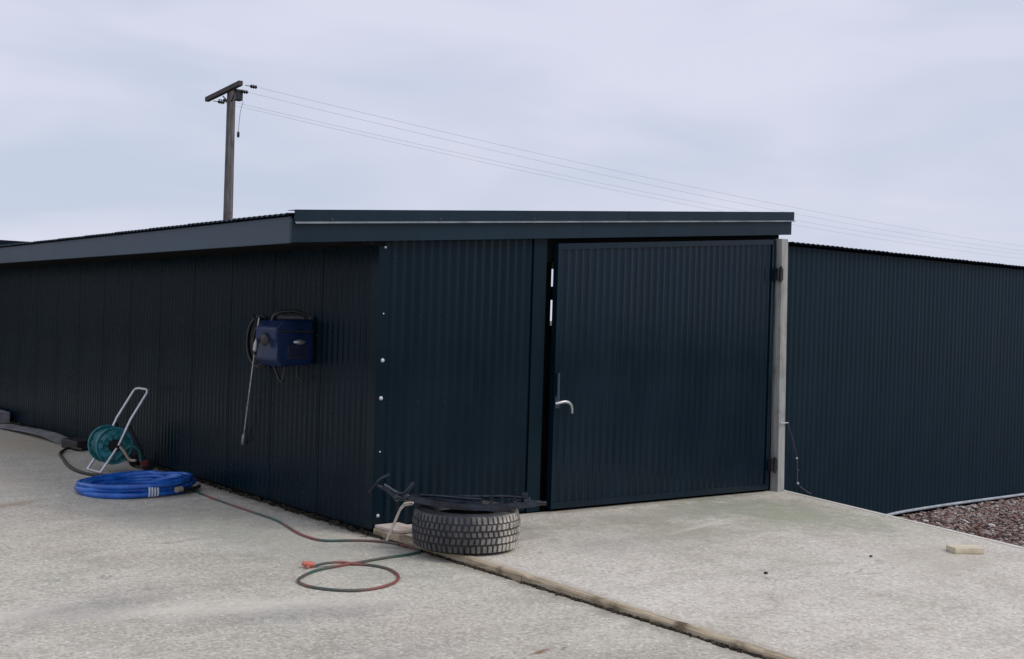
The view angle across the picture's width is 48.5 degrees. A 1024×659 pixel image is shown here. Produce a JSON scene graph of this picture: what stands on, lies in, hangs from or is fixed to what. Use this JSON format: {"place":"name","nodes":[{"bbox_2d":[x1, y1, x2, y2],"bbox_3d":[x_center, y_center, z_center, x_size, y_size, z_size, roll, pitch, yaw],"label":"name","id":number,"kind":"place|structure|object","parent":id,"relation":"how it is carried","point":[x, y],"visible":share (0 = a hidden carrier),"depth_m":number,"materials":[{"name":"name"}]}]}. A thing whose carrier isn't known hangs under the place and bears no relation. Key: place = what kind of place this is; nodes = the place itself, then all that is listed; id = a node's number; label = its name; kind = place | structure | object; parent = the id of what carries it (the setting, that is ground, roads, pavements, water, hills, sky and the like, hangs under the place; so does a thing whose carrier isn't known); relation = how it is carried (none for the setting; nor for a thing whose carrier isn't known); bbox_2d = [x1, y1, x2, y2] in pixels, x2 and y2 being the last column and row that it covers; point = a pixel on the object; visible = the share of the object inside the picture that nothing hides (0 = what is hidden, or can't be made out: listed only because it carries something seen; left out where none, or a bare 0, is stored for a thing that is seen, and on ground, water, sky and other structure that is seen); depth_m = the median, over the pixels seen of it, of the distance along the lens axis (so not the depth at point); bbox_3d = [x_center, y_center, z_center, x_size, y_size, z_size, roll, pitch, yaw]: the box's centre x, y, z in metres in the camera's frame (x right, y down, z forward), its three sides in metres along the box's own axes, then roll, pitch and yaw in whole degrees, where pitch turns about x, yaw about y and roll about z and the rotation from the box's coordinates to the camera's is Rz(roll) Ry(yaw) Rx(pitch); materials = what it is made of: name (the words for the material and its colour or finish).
{"place":"outdoors","nodes":[
{"label":"outdoors","id":0,"kind":"place"},
{"bbox_2d":[0,423,760,658],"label":"concrete yard","id":1,"kind":"structure","parent":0,"point":[191,575],"depth_m":6.06,"materials":[{"name":"grey concrete"}]},
{"bbox_2d":[0,409,9,423],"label":"concrete block","id":2,"kind":"structure","parent":1,"relation":"on","point":[4,417],"depth_m":14.23,"materials":[{"name":"grey concrete"}]},
{"bbox_2d":[0,424,67,443],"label":"hose","id":3,"kind":"object","parent":1,"relation":"on","point":[54,436],"visible":0.79,"depth_m":12.88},
{"bbox_2d":[61,437,87,450],"bbox_3d":[-4.567,1.206,11.960,0.200,0.100,0.380,1,1,-45],"label":"dark box","id":4,"kind":"object","parent":1,"relation":"on","point":[77,442],"visible":0.76,"depth_m":11.85,"materials":[{"name":"black plastic"}]},
{"bbox_2d":[58,446,102,475],"bbox_3d":[-4.082,1.259,10.831,0.398,0.046,2.172,1,1,-33],"label":"loose hose","id":5,"kind":"object","parent":1,"relation":"on","point":[67,464],"visible":0.82,"depth_m":10.58,"materials":[{"name":"brown rubber"}]},
{"bbox_2d":[86,387,154,473],"bbox_3d":[-3.561,0.918,10.401,0.527,0.764,0.470,1,1,-39],"label":"hose reel trolley","id":6,"kind":"object","parent":1,"relation":"on","point":[112,444],"visible":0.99,"depth_m":10.35,"materials":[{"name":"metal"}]},
{"bbox_2d":[74,470,200,498],"bbox_3d":[-3.099,1.257,9.351,0.960,0.137,0.919,1,1,-39],"label":"blue hose coil","id":7,"kind":"object","parent":1,"relation":"on","point":[135,484],"visible":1,"depth_m":9.14,"materials":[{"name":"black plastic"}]},
{"bbox_2d":[10,421,373,536],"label":"leaf litter","id":8,"kind":"object","parent":1,"relation":"on","point":[330,522],"visible":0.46,"depth_m":8.69,"materials":[{"name":"brown plant"}]},
{"bbox_2d":[194,490,420,591],"bbox_3d":[-1.492,1.363,8.029,0.955,0.041,3.977,1,1,-26],"label":"garden hose","id":9,"kind":"object","parent":1,"relation":"on","point":[307,564],"visible":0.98,"depth_m":6.79,"materials":[{"name":"rubber"}]},
{"bbox_2d":[371,534,770,658],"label":"joint dirt","id":10,"kind":"structure","parent":1,"relation":"on","point":[723,645],"depth_m":6.00,"materials":[{"name":"black soil"}]},
{"bbox_2d":[0,0,1023,320],"label":"sky","id":11,"kind":"structure","parent":0,"point":[907,114],"materials":[{"name":"white"}]},
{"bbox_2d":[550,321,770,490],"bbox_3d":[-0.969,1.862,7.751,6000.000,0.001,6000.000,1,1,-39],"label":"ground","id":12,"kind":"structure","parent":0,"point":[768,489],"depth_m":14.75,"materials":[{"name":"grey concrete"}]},
{"bbox_2d":[205,80,256,219],"bbox_3d":[-7.309,-2.331,29.082,0.485,7.620,2.760,1,1,-32],"label":"utility pole","id":13,"kind":"object","parent":12,"relation":"on","point":[233,92],"visible":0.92,"depth_m":28.94,"materials":[{"name":"brown wood"}]},
{"bbox_2d":[226,103,1021,258],"bbox_3d":[20.798,-4.489,53.004,73.451,1.665,0.006,1,1,-39],"label":"power line","id":14,"kind":"object","parent":13,"relation":"attached to","point":[568,180],"visible":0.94,"depth_m":36.74,"materials":[{"name":"metal"}]},
{"bbox_2d":[235,102,1015,253],"bbox_3d":[21.118,-4.537,52.611,73.450,1.503,0.006,1,1,-39],"label":"power line","id":15,"kind":"object","parent":13,"relation":"attached to","point":[578,178],"visible":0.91,"depth_m":36.43,"materials":[{"name":"metal"}]},
{"bbox_2d":[248,92,1020,250],"bbox_3d":[21.832,-4.537,51.729,73.451,1.564,0.006,1,1,-39],"label":"power line","id":16,"kind":"object","parent":13,"relation":"attached to","point":[592,172],"visible":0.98,"depth_m":35.55,"materials":[{"name":"metal"}]},
{"bbox_2d":[262,88,1018,245],"bbox_3d":[22.268,-4.595,51.192,73.450,1.492,0.046,1,1,-39],"label":"power line","id":17,"kind":"object","parent":13,"relation":"attached to","point":[601,167],"visible":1,"depth_m":35.00,"materials":[{"name":"metal"}]},
{"bbox_2d":[0,209,795,533],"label":"farm shed","id":18,"kind":"structure","parent":12,"relation":"on","point":[648,365],"depth_m":9.07,"materials":[{"name":"paint"}]},
{"bbox_2d":[246,309,313,382],"bbox_3d":[-1.888,0.115,8.643,0.346,0.548,0.980,1,1,-39],"label":"pressure washer","id":19,"kind":"object","parent":18,"relation":"attached to","point":[284,341],"visible":0.98,"depth_m":8.31,"materials":[{"name":"blue plastic"}]},
{"bbox_2d":[241,317,259,444],"bbox_3d":[-2.060,0.421,8.958,0.032,1.045,0.613,2,1,-22],"label":"spray lance","id":20,"kind":"object","parent":19,"relation":"hanging from","point":[244,435],"visible":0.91,"depth_m":8.98,"materials":[{"name":"metal"}]},
{"bbox_2d":[546,239,782,508],"bbox_3d":[1.368,0.296,9.513,2.696,2.273,0.123,1,1,-39],"label":"door","id":21,"kind":"structure","parent":18,"relation":"in","point":[661,363],"depth_m":9.43,"materials":[{"name":"paint"}]},
{"bbox_2d":[780,422,810,493],"bbox_3d":[2.632,1.204,10.556,0.051,0.709,0.614,2,1,41],"label":"hanging cord","id":22,"kind":"object","parent":18,"relation":"hanging from","point":[796,458],"visible":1,"depth_m":10.60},
{"bbox_2d":[402,491,1023,658],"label":"concrete pad","id":23,"kind":"object","parent":12,"relation":"on","point":[826,587],"visible":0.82,"depth_m":6.83,"materials":[{"name":"grey concrete"}]},
{"bbox_2d":[373,528,413,546],"bbox_3d":[-0.776,1.422,7.559,0.049,0.135,0.480,1,1,-39],"label":"edging board","id":24,"kind":"object","parent":23,"relation":"attached to","point":[404,539],"visible":0.42,"depth_m":7.52,"materials":[{"name":"beige wood"}]},
{"bbox_2d":[375,522,411,533],"bbox_3d":[-0.768,1.343,7.684,0.200,0.020,0.270,2,0,-42],"label":"flat board","id":25,"kind":"object","parent":23,"relation":"on","point":[399,528],"visible":0.8,"depth_m":7.65,"materials":[{"name":"brown wood"}]},
{"bbox_2d":[412,501,520,554],"bbox_3d":[-0.292,1.255,7.249,0.694,0.252,0.694,1,1,-39],"label":"car tyre","id":26,"kind":"object","parent":23,"relation":"on","point":[449,531],"visible":0.89,"depth_m":6.97,"materials":[{"name":"rubber"}]},
{"bbox_2d":[386,501,413,540],"bbox_3d":[-0.723,1.235,7.329,0.169,0.246,0.100,2,1,0],"label":"bent metal handle","id":27,"kind":"object","parent":26,"relation":"on","point":[404,504],"visible":0.99,"depth_m":7.28,"materials":[{"name":"beige metal"}]},
{"bbox_2d":[369,472,546,510],"bbox_3d":[-0.346,1.027,7.224,1.135,0.196,0.290,2,1,0],"label":"metal frame","id":28,"kind":"object","parent":26,"relation":"on","point":[467,502],"visible":1,"depth_m":7.19,"materials":[{"name":"black paint"}]},
{"bbox_2d":[414,544,526,581],"bbox_3d":[-0.276,1.443,6.942,0.049,0.134,1.092,1,1,-39],"label":"edging board","id":29,"kind":"object","parent":23,"relation":"attached to","point":[511,573],"visible":0.33,"depth_m":6.77,"materials":[{"name":"beige wood"}]},
{"bbox_2d":[522,573,796,658],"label":"edging board","id":30,"kind":"object","parent":23,"relation":"attached to","point":[687,628],"visible":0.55,"depth_m":5.71,"materials":[{"name":"beige wood"}]},
{"bbox_2d":[946,545,983,553],"bbox_3d":[3.078,1.494,7.719,0.210,0.039,0.124,2,1,-9],"label":"timber offcut","id":31,"kind":"object","parent":23,"relation":"on","point":[964,549],"visible":1,"depth_m":7.67,"materials":[{"name":"beige wood"}]},
{"bbox_2d":[552,242,1023,516],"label":"side shed","id":32,"kind":"structure","parent":12,"relation":"on","point":[904,381],"depth_m":11.75,"materials":[{"name":"paint"}]},
{"bbox_2d":[784,490,1023,548],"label":"kerb","id":33,"kind":"structure","parent":12,"relation":"on","point":[1000,542],"depth_m":8.92,"materials":[{"name":"concrete"}]},
{"bbox_2d":[897,496,1023,546],"bbox_3d":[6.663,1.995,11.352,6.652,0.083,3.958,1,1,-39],"label":"gravel","id":34,"kind":"structure","parent":0,"point":[948,515],"depth_m":11.62,"materials":[{"name":"gravel"}]},
{"bbox_2d":[888,493,1023,514],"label":"conduit","id":35,"kind":"object","parent":34,"relation":"on","point":[953,503],"visible":0.81,"depth_m":12.37,"materials":[{"name":"white plastic"}]}
]}

